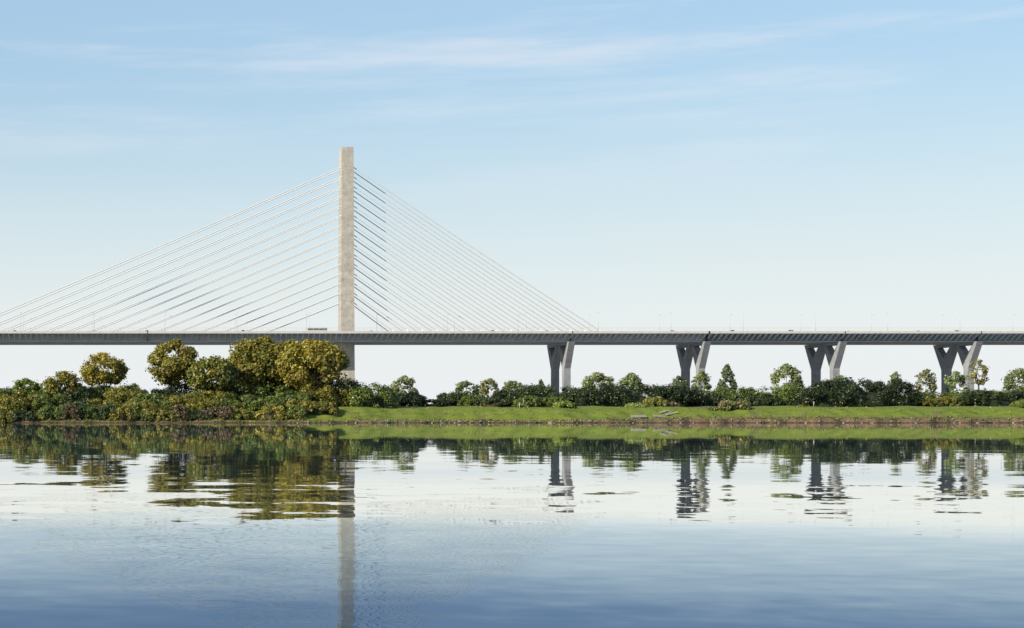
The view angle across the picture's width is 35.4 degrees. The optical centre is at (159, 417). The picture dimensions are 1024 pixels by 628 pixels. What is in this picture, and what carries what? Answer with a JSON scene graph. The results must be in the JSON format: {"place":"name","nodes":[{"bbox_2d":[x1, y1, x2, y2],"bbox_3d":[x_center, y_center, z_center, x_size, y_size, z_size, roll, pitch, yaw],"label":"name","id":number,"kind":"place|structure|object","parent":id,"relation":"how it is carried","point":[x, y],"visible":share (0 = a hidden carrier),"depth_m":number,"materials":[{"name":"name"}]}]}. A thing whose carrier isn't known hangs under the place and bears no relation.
{"place":"outdoors","nodes":[
{"label":"outdoors","id":0,"kind":"place"},
{"bbox_2d":[0,423,1023,627],"bbox_3d":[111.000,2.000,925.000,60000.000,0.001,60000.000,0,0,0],"label":"water","id":1,"kind":"structure","parent":0,"point":[511,525],"depth_m":28.46,"materials":[{"name":"blue liquid"}]},
{"bbox_2d":[0,0,1023,403],"label":"sky","id":2,"kind":"structure","parent":0,"point":[632,163],"materials":[{"name":"blue"}]},
{"bbox_2d":[10,406,1023,422],"bbox_3d":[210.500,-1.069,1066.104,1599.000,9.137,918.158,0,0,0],"label":"ground","id":3,"kind":"structure","parent":0,"point":[600,412],"depth_m":628.47,"materials":[{"name":"green plant"}]},
{"bbox_2d":[0,411,14,422],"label":"bush","id":4,"kind":"object","parent":3,"relation":"on","point":[2,420],"visible":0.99,"depth_m":619.31,"materials":[{"name":"green plant"}]},
{"bbox_2d":[0,394,27,411],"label":"bush","id":5,"kind":"object","parent":3,"relation":"on","point":[14,403],"visible":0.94,"depth_m":625.72,"materials":[{"name":"green plant"}]},
{"bbox_2d":[6,410,34,421],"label":"bush","id":6,"kind":"object","parent":3,"relation":"on","point":[25,415],"visible":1,"depth_m":619.63,"materials":[{"name":"green plant"}]},
{"bbox_2d":[12,378,39,395],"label":"tree","id":7,"kind":"object","parent":3,"relation":"on","point":[25,383],"visible":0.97,"depth_m":658.22,"materials":[{"name":"green plant"}]},
{"bbox_2d":[13,389,42,402],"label":"bush","id":8,"kind":"object","parent":3,"relation":"on","point":[30,397],"visible":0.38,"depth_m":655.36,"materials":[{"name":"green plant"}]},
{"bbox_2d":[30,394,54,412],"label":"bush","id":9,"kind":"object","parent":3,"relation":"on","point":[45,400],"visible":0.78,"depth_m":626.85,"materials":[{"name":"green plant"}]},
{"bbox_2d":[35,404,65,420],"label":"bush","id":10,"kind":"object","parent":3,"relation":"on","point":[48,409],"visible":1,"depth_m":620.56,"materials":[{"name":"green plant"}]},
{"bbox_2d":[49,393,71,406],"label":"bush","id":11,"kind":"object","parent":3,"relation":"on","point":[60,399],"visible":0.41,"depth_m":634.49,"materials":[{"name":"green plant"}]},
{"bbox_2d":[43,370,84,397],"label":"tree","id":12,"kind":"object","parent":3,"relation":"on","point":[54,385],"visible":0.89,"depth_m":651.35,"materials":[{"name":"green plant"}]},
{"bbox_2d":[58,404,81,420],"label":"bush","id":13,"kind":"object","parent":3,"relation":"on","point":[73,411],"visible":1,"depth_m":620.05,"materials":[{"name":"brown plant"}]},
{"bbox_2d":[60,399,95,412],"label":"bush","id":14,"kind":"object","parent":3,"relation":"on","point":[80,403],"visible":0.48,"depth_m":627.02,"materials":[{"name":"green plant"}]},
{"bbox_2d":[62,385,94,403],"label":"tree","id":15,"kind":"object","parent":3,"relation":"on","point":[80,393],"visible":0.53,"depth_m":648.65,"materials":[{"name":"green plant"}]},
{"bbox_2d":[73,404,97,419],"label":"bush","id":16,"kind":"object","parent":3,"relation":"on","point":[88,408],"visible":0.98,"depth_m":621.77,"materials":[{"name":"green plant"}]},
{"bbox_2d":[82,407,108,419],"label":"bush","id":17,"kind":"object","parent":3,"relation":"on","point":[91,416],"visible":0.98,"depth_m":622.06,"materials":[{"name":"green plant"}]},
{"bbox_2d":[79,385,114,401],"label":"tree","id":18,"kind":"object","parent":3,"relation":"on","point":[94,392],"visible":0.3,"depth_m":661.03,"materials":[{"name":"green plant"}]},
{"bbox_2d":[78,352,129,389],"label":"tree","id":19,"kind":"object","parent":3,"relation":"on","point":[91,374],"visible":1,"depth_m":660.43,"materials":[{"name":"green plant"}]},
{"bbox_2d":[86,397,123,413],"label":"bush","id":20,"kind":"object","parent":3,"relation":"on","point":[97,402],"visible":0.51,"depth_m":627.89,"materials":[{"name":"green plant"}]},
{"bbox_2d":[95,404,120,420],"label":"bush","id":21,"kind":"object","parent":3,"relation":"on","point":[103,412],"visible":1,"depth_m":620.87,"materials":[{"name":"green plant"}]},
{"bbox_2d":[95,384,137,399],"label":"bush","id":22,"kind":"object","parent":3,"relation":"on","point":[123,386],"visible":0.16,"depth_m":676.68,"materials":[{"name":"green plant"}]},
{"bbox_2d":[100,385,145,405],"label":"bush","id":23,"kind":"object","parent":3,"relation":"on","point":[117,394],"visible":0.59,"depth_m":650.77,"materials":[{"name":"green plant"}]},
{"bbox_2d":[109,404,138,421],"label":"bush","id":24,"kind":"object","parent":3,"relation":"on","point":[128,411],"visible":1,"depth_m":619.79,"materials":[{"name":"green plant"}]},
{"bbox_2d":[125,410,155,421],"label":"bush","id":25,"kind":"object","parent":3,"relation":"on","point":[150,417],"visible":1,"depth_m":620.67,"materials":[{"name":"green plant"}]},
{"bbox_2d":[124,398,157,415],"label":"bush","id":26,"kind":"object","parent":3,"relation":"on","point":[143,405],"visible":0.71,"depth_m":625.73,"materials":[{"name":"green plant"}]},
{"bbox_2d":[132,392,165,403],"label":"bush","id":27,"kind":"object","parent":3,"relation":"on","point":[140,397],"visible":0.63,"depth_m":641.34,"materials":[{"name":"green plant"}]},
{"bbox_2d":[143,406,168,420],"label":"bush","id":28,"kind":"object","parent":3,"relation":"on","point":[152,409],"visible":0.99,"depth_m":622.44,"materials":[{"name":"green plant"}]},
{"bbox_2d":[139,399,175,409],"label":"bush","id":29,"kind":"object","parent":3,"relation":"on","point":[161,403],"visible":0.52,"depth_m":633.25,"materials":[{"name":"green plant"}]},
{"bbox_2d":[155,410,182,421],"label":"bush","id":30,"kind":"object","parent":3,"relation":"on","point":[161,415],"visible":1,"depth_m":619.99,"materials":[{"name":"green plant"}]},
{"bbox_2d":[145,337,198,392],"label":"tree","id":31,"kind":"object","parent":3,"relation":"on","point":[173,372],"visible":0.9,"depth_m":670.34,"materials":[{"name":"green plant"}]},
{"bbox_2d":[171,404,188,419],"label":"bush","id":32,"kind":"object","parent":3,"relation":"on","point":[177,408],"visible":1,"depth_m":620.65,"materials":[{"name":"brown plant"}]},
{"bbox_2d":[163,394,203,410],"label":"bush","id":33,"kind":"object","parent":3,"relation":"on","point":[184,399],"visible":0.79,"depth_m":633.97,"materials":[{"name":"green plant"}]},
{"bbox_2d":[161,382,215,398],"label":"tree","id":34,"kind":"object","parent":3,"relation":"on","point":[179,387],"visible":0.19,"depth_m":682.50,"materials":[{"name":"green plant"}]},
{"bbox_2d":[182,410,213,420],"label":"bush","id":35,"kind":"object","parent":3,"relation":"on","point":[192,415],"visible":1,"depth_m":621.33,"materials":[{"name":"green plant"}]},
{"bbox_2d":[184,400,225,410],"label":"bush","id":36,"kind":"object","parent":3,"relation":"on","point":[196,405],"visible":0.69,"depth_m":630.55,"materials":[{"name":"green plant"}]},
{"bbox_2d":[185,390,235,400],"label":"bush","id":37,"kind":"object","parent":3,"relation":"on","point":[218,395],"visible":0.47,"depth_m":643.39,"materials":[{"name":"green plant"}]},
{"bbox_2d":[201,406,220,419],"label":"bush","id":38,"kind":"object","parent":3,"relation":"on","point":[211,411],"visible":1,"depth_m":621.75,"materials":[{"name":"brown plant"}]},
{"bbox_2d":[186,354,240,399],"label":"tree","id":39,"kind":"object","parent":3,"relation":"on","point":[221,372],"visible":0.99,"depth_m":650.07,"materials":[{"name":"green plant"}]},
{"bbox_2d":[210,398,240,407],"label":"bush","id":40,"kind":"object","parent":3,"relation":"on","point":[227,402],"visible":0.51,"depth_m":634.61,"materials":[{"name":"green plant"}]},
{"bbox_2d":[218,405,234,419],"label":"bush","id":41,"kind":"object","parent":3,"relation":"on","point":[223,414],"visible":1,"depth_m":620.27,"materials":[{"name":"brown plant"}]},
{"bbox_2d":[206,379,251,398],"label":"bush","id":42,"kind":"object","parent":3,"relation":"on","point":[238,390],"visible":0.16,"depth_m":681.69,"materials":[{"name":"green plant"}]},
{"bbox_2d":[229,409,254,419],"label":"bush","id":43,"kind":"object","parent":3,"relation":"on","point":[246,414],"visible":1,"depth_m":620.81,"materials":[{"name":"green plant"}]},
{"bbox_2d":[226,390,258,402],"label":"bush","id":44,"kind":"object","parent":3,"relation":"on","point":[243,397],"visible":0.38,"depth_m":649.99,"materials":[{"name":"green plant"}]},
{"bbox_2d":[242,411,265,419],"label":"bush","id":45,"kind":"object","parent":3,"relation":"on","point":[257,415],"visible":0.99,"depth_m":621.45,"materials":[{"name":"green plant"}]},
{"bbox_2d":[227,335,288,388],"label":"tree","id":46,"kind":"object","parent":3,"relation":"on","point":[251,360],"visible":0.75,"depth_m":660.11,"materials":[{"name":"green plant"}]},
{"bbox_2d":[241,398,283,411],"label":"bush","id":47,"kind":"object","parent":3,"relation":"on","point":[255,405],"visible":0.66,"depth_m":628.84,"materials":[{"name":"green plant"}]},
{"bbox_2d":[245,382,299,402],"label":"bush","id":48,"kind":"object","parent":3,"relation":"on","point":[259,390],"visible":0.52,"depth_m":658.92,"materials":[{"name":"green plant"}]},
{"bbox_2d":[258,404,286,420],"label":"bush","id":49,"kind":"object","parent":3,"relation":"on","point":[278,409],"visible":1,"depth_m":620.28,"materials":[{"name":"green plant"}]},
{"bbox_2d":[264,394,303,407],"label":"bush","id":50,"kind":"object","parent":3,"relation":"on","point":[282,400],"visible":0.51,"depth_m":635.08,"materials":[{"name":"green plant"}]},
{"bbox_2d":[272,412,302,419],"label":"bush","id":51,"kind":"object","parent":3,"relation":"on","point":[294,416],"visible":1,"depth_m":620.17,"materials":[{"name":"green plant"}]},
{"bbox_2d":[274,390,310,399],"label":"bush","id":52,"kind":"object","parent":3,"relation":"on","point":[304,395],"visible":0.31,"depth_m":642.68,"materials":[{"name":"green plant"}]},
{"bbox_2d":[286,405,306,419],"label":"bush","id":53,"kind":"object","parent":3,"relation":"on","point":[291,410],"visible":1,"depth_m":620.58,"materials":[{"name":"green plant"}]},
{"bbox_2d":[285,398,310,409],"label":"bush","id":54,"kind":"object","parent":3,"relation":"on","point":[295,402],"visible":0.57,"depth_m":631.07,"materials":[{"name":"green plant"}]},
{"bbox_2d":[274,339,349,395],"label":"tree","id":55,"kind":"object","parent":3,"relation":"on","point":[327,361],"visible":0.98,"depth_m":648.30,"materials":[{"name":"green plant"}]},
{"bbox_2d":[297,382,338,404],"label":"bush","id":56,"kind":"object","parent":3,"relation":"on","point":[318,394],"visible":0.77,"depth_m":646.36,"materials":[{"name":"green plant"}]},
{"bbox_2d":[301,401,339,415],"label":"bush","id":57,"kind":"object","parent":3,"relation":"on","point":[315,408],"visible":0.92,"depth_m":625.89,"materials":[{"name":"green plant"}]},
{"bbox_2d":[315,377,360,406],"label":"bush","id":58,"kind":"object","parent":3,"relation":"on","point":[348,381],"visible":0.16,"depth_m":676.27,"materials":[{"name":"green plant"}]},
{"bbox_2d":[321,384,360,406],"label":"bush","id":59,"kind":"object","parent":3,"relation":"on","point":[343,401],"visible":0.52,"depth_m":650.86,"materials":[{"name":"green plant"}]},
{"bbox_2d":[337,147,354,386],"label":"tower","id":60,"kind":"structure","parent":3,"relation":"on","point":[346,252],"depth_m":918.30,"materials":[{"name":"concrete"}]},
{"bbox_2d":[0,167,600,330],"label":"stay cables","id":61,"kind":"object","parent":60,"relation":"attached to","point":[308,277],"visible":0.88,"depth_m":919.46,"materials":[{"name":"white metal"}]},
{"bbox_2d":[345,381,399,408],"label":"bush","id":62,"kind":"object","parent":3,"relation":"on","point":[383,394],"visible":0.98,"depth_m":646.81,"materials":[{"name":"green plant"}]},
{"bbox_2d":[391,375,418,395],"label":"tree","id":63,"kind":"object","parent":3,"relation":"on","point":[405,380],"visible":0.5,"depth_m":748.26,"materials":[{"name":"green plant"}]},
{"bbox_2d":[393,391,427,406],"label":"bush","id":64,"kind":"object","parent":3,"relation":"on","point":[415,398],"visible":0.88,"depth_m":689.94,"materials":[{"name":"green plant"}]},
{"bbox_2d":[410,399,452,406],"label":"bush","id":65,"kind":"object","parent":3,"relation":"on","point":[441,403],"visible":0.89,"depth_m":690.75,"materials":[{"name":"green plant"}]},
{"bbox_2d":[436,391,463,405],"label":"bush","id":66,"kind":"object","parent":3,"relation":"on","point":[453,397],"visible":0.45,"depth_m":700.98,"materials":[{"name":"green plant"}]},
{"bbox_2d":[455,380,479,395],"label":"tree","id":67,"kind":"object","parent":3,"relation":"on","point":[461,386],"visible":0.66,"depth_m":747.65,"materials":[{"name":"green plant"}]},
{"bbox_2d":[456,394,486,405],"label":"bush","id":68,"kind":"object","parent":3,"relation":"on","point":[466,400],"visible":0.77,"depth_m":694.06,"materials":[{"name":"green plant"}]},
{"bbox_2d":[473,397,503,406],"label":"bush","id":69,"kind":"object","parent":3,"relation":"on","point":[495,400],"visible":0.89,"depth_m":689.43,"materials":[{"name":"green plant"}]},
{"bbox_2d":[478,378,499,397],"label":"tree","id":70,"kind":"object","parent":3,"relation":"on","point":[484,390],"visible":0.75,"depth_m":743.06,"materials":[{"name":"green plant"}]},
{"bbox_2d":[36,408,941,420],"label":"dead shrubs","id":71,"kind":"object","parent":3,"relation":"on","point":[359,417],"visible":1,"depth_m":621.07,"materials":[{"name":"brown plant"}]},
{"bbox_2d":[499,380,525,395],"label":"tree","id":72,"kind":"object","parent":3,"relation":"on","point":[509,385],"visible":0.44,"depth_m":747.85,"materials":[{"name":"green plant"}]},
{"bbox_2d":[492,390,540,406],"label":"bush","id":73,"kind":"object","parent":3,"relation":"on","point":[501,395],"visible":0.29,"depth_m":705.66,"materials":[{"name":"green plant"}]},
{"bbox_2d":[16,406,1021,422],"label":"grass tufts","id":74,"kind":"object","parent":3,"relation":"on","point":[406,419],"visible":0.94,"depth_m":622.33,"materials":[{"name":"green plant"}]},
{"bbox_2d":[519,383,558,397],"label":"bush","id":75,"kind":"object","parent":3,"relation":"on","point":[544,387],"visible":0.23,"depth_m":724.65,"materials":[{"name":"green plant"}]},
{"bbox_2d":[512,395,568,407],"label":"bush","id":76,"kind":"object","parent":3,"relation":"on","point":[533,401],"visible":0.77,"depth_m":677.06,"materials":[{"name":"green plant"}]},
{"bbox_2d":[503,385,601,405],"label":"bush","id":77,"kind":"object","parent":3,"relation":"on","point":[534,391],"visible":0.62,"depth_m":697.29,"materials":[{"name":"green plant"}]},
{"bbox_2d":[552,401,576,408],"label":"bush","id":78,"kind":"object","parent":3,"relation":"on","point":[566,404],"visible":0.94,"depth_m":657.77,"materials":[{"name":"green plant"}]},
{"bbox_2d":[581,372,614,390],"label":"tree","id":79,"kind":"object","parent":3,"relation":"on","point":[598,377],"visible":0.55,"depth_m":747.46,"materials":[{"name":"green plant"}]},
{"bbox_2d":[618,372,644,393],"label":"tree","id":80,"kind":"object","parent":3,"relation":"on","point":[630,379],"visible":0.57,"depth_m":752.52,"materials":[{"name":"green plant"}]},
{"bbox_2d":[624,402,646,407],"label":"bush","id":81,"kind":"object","parent":3,"relation":"on","point":[633,405],"visible":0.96,"depth_m":657.79,"materials":[{"name":"green plant"}]},
{"bbox_2d":[570,381,707,406],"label":"bush","id":82,"kind":"object","parent":3,"relation":"on","point":[618,397],"visible":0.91,"depth_m":690.65,"materials":[{"name":"green plant"}]},
{"bbox_2d":[630,410,677,417],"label":"broken slabs","id":83,"kind":"structure","parent":3,"relation":"on","point":[633,416],"depth_m":628.56,"materials":[{"name":"concrete"}]},
{"bbox_2d":[643,396,667,406],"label":"bush","id":84,"kind":"object","parent":3,"relation":"on","point":[656,401],"visible":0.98,"depth_m":667.38,"materials":[{"name":"green plant"}]},
{"bbox_2d":[289,417,1023,422],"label":"shore stones","id":85,"kind":"object","parent":3,"relation":"on","point":[677,419],"visible":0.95,"depth_m":620.78,"materials":[{"name":"grey stone"}]},
{"bbox_2d":[670,375,688,393],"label":"tree","id":86,"kind":"object","parent":3,"relation":"on","point":[680,381],"visible":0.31,"depth_m":758.65,"materials":[{"name":"green plant"}]},
{"bbox_2d":[690,370,711,391],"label":"tree","id":87,"kind":"object","parent":3,"relation":"on","point":[706,379],"visible":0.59,"depth_m":748.73,"materials":[{"name":"green plant"}]},
{"bbox_2d":[687,393,727,406],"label":"bush","id":88,"kind":"object","parent":3,"relation":"on","point":[713,400],"visible":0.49,"depth_m":696.77,"materials":[{"name":"green plant"}]},
{"bbox_2d":[714,364,737,397],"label":"tree","id":89,"kind":"object","parent":3,"relation":"on","point":[727,372],"visible":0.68,"depth_m":743.35,"materials":[{"name":"green plant"}]},
{"bbox_2d":[718,399,752,410],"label":"bush","id":90,"kind":"object","parent":3,"relation":"on","point":[729,405],"visible":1,"depth_m":637.83,"materials":[{"name":"green plant"}]},
{"bbox_2d":[716,386,758,401],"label":"bush","id":91,"kind":"object","parent":3,"relation":"on","point":[733,394],"visible":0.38,"depth_m":728.08,"materials":[{"name":"green plant"}]},
{"bbox_2d":[547,341,982,394],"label":"piers","id":92,"kind":"structure","parent":3,"relation":"on","point":[562,353],"depth_m":919.17,"materials":[{"name":"concrete"}]},
{"bbox_2d":[0,331,1023,344],"bbox_3d":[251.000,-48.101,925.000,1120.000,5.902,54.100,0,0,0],"label":"deck","id":93,"kind":"structure","parent":92,"relation":"on","point":[513,337],"depth_m":903.42,"materials":[{"name":"concrete"}]},
{"bbox_2d":[20,312,1014,330],"bbox_3d":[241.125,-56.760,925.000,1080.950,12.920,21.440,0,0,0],"label":"lamp posts","id":94,"kind":"object","parent":93,"relation":"on","point":[589,314],"visible":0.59,"depth_m":933.68,"materials":[{"name":"grey metal"}]},
{"bbox_2d":[15,328,1021,330],"bbox_3d":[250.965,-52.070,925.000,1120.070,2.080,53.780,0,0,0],"label":"railing","id":95,"kind":"object","parent":93,"relation":"on","point":[549,329],"visible":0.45,"depth_m":898.13,"materials":[{"name":"grey metal"}]},
{"bbox_2d":[738,385,795,398],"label":"bush","id":96,"kind":"object","parent":3,"relation":"on","point":[760,393],"visible":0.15,"depth_m":729.33,"materials":[{"name":"green plant"}]},
{"bbox_2d":[741,393,814,406],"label":"bush","id":97,"kind":"object","parent":3,"relation":"on","point":[768,400],"visible":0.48,"depth_m":716.25,"materials":[{"name":"green plant"}]},
{"bbox_2d":[768,363,804,394],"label":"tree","id":98,"kind":"object","parent":3,"relation":"on","point":[787,369],"visible":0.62,"depth_m":747.52,"materials":[{"name":"green plant"}]},
{"bbox_2d":[774,385,815,406],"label":"bush","id":99,"kind":"object","parent":3,"relation":"on","point":[788,393],"visible":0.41,"depth_m":716.36,"materials":[{"name":"green plant"}]},
{"bbox_2d":[793,377,925,406],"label":"bush","id":100,"kind":"object","parent":3,"relation":"on","point":[879,393],"visible":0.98,"depth_m":684.12,"materials":[{"name":"green plant"}]},
{"bbox_2d":[914,369,937,393],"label":"tree","id":101,"kind":"object","parent":3,"relation":"on","point":[932,386],"visible":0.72,"depth_m":768.50,"materials":[{"name":"green plant"}]},
{"bbox_2d":[916,395,965,406],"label":"bush","id":102,"kind":"object","parent":3,"relation":"on","point":[949,400],"visible":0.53,"depth_m":702.58,"materials":[{"name":"green plant"}]},
{"bbox_2d":[923,391,961,402],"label":"bush","id":103,"kind":"object","parent":3,"relation":"on","point":[945,393],"visible":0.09,"depth_m":731.02,"materials":[{"name":"green plant"}]},
{"bbox_2d":[944,371,969,392],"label":"tree","id":104,"kind":"object","parent":3,"relation":"on","point":[951,381],"visible":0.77,"depth_m":773.03,"materials":[{"name":"green plant"}]},
{"bbox_2d":[969,359,988,389],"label":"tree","id":105,"kind":"object","parent":3,"relation":"on","point":[972,375],"visible":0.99,"depth_m":729.00,"materials":[{"name":"green plant"}]},
{"bbox_2d":[957,388,1023,406],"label":"bush","id":106,"kind":"object","parent":3,"relation":"on","point":[971,398],"visible":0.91,"depth_m":696.89,"materials":[{"name":"green plant"}]},
{"bbox_2d":[1001,368,1023,392],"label":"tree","id":107,"kind":"object","parent":3,"relation":"on","point":[1008,384],"visible":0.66,"depth_m":748.44,"materials":[{"name":"green plant"}]},
{"bbox_2d":[1009,399,1023,407],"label":"bush","id":108,"kind":"object","parent":3,"relation":"on","point":[1019,403],"visible":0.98,"depth_m":638.18,"materials":[{"name":"green plant"}]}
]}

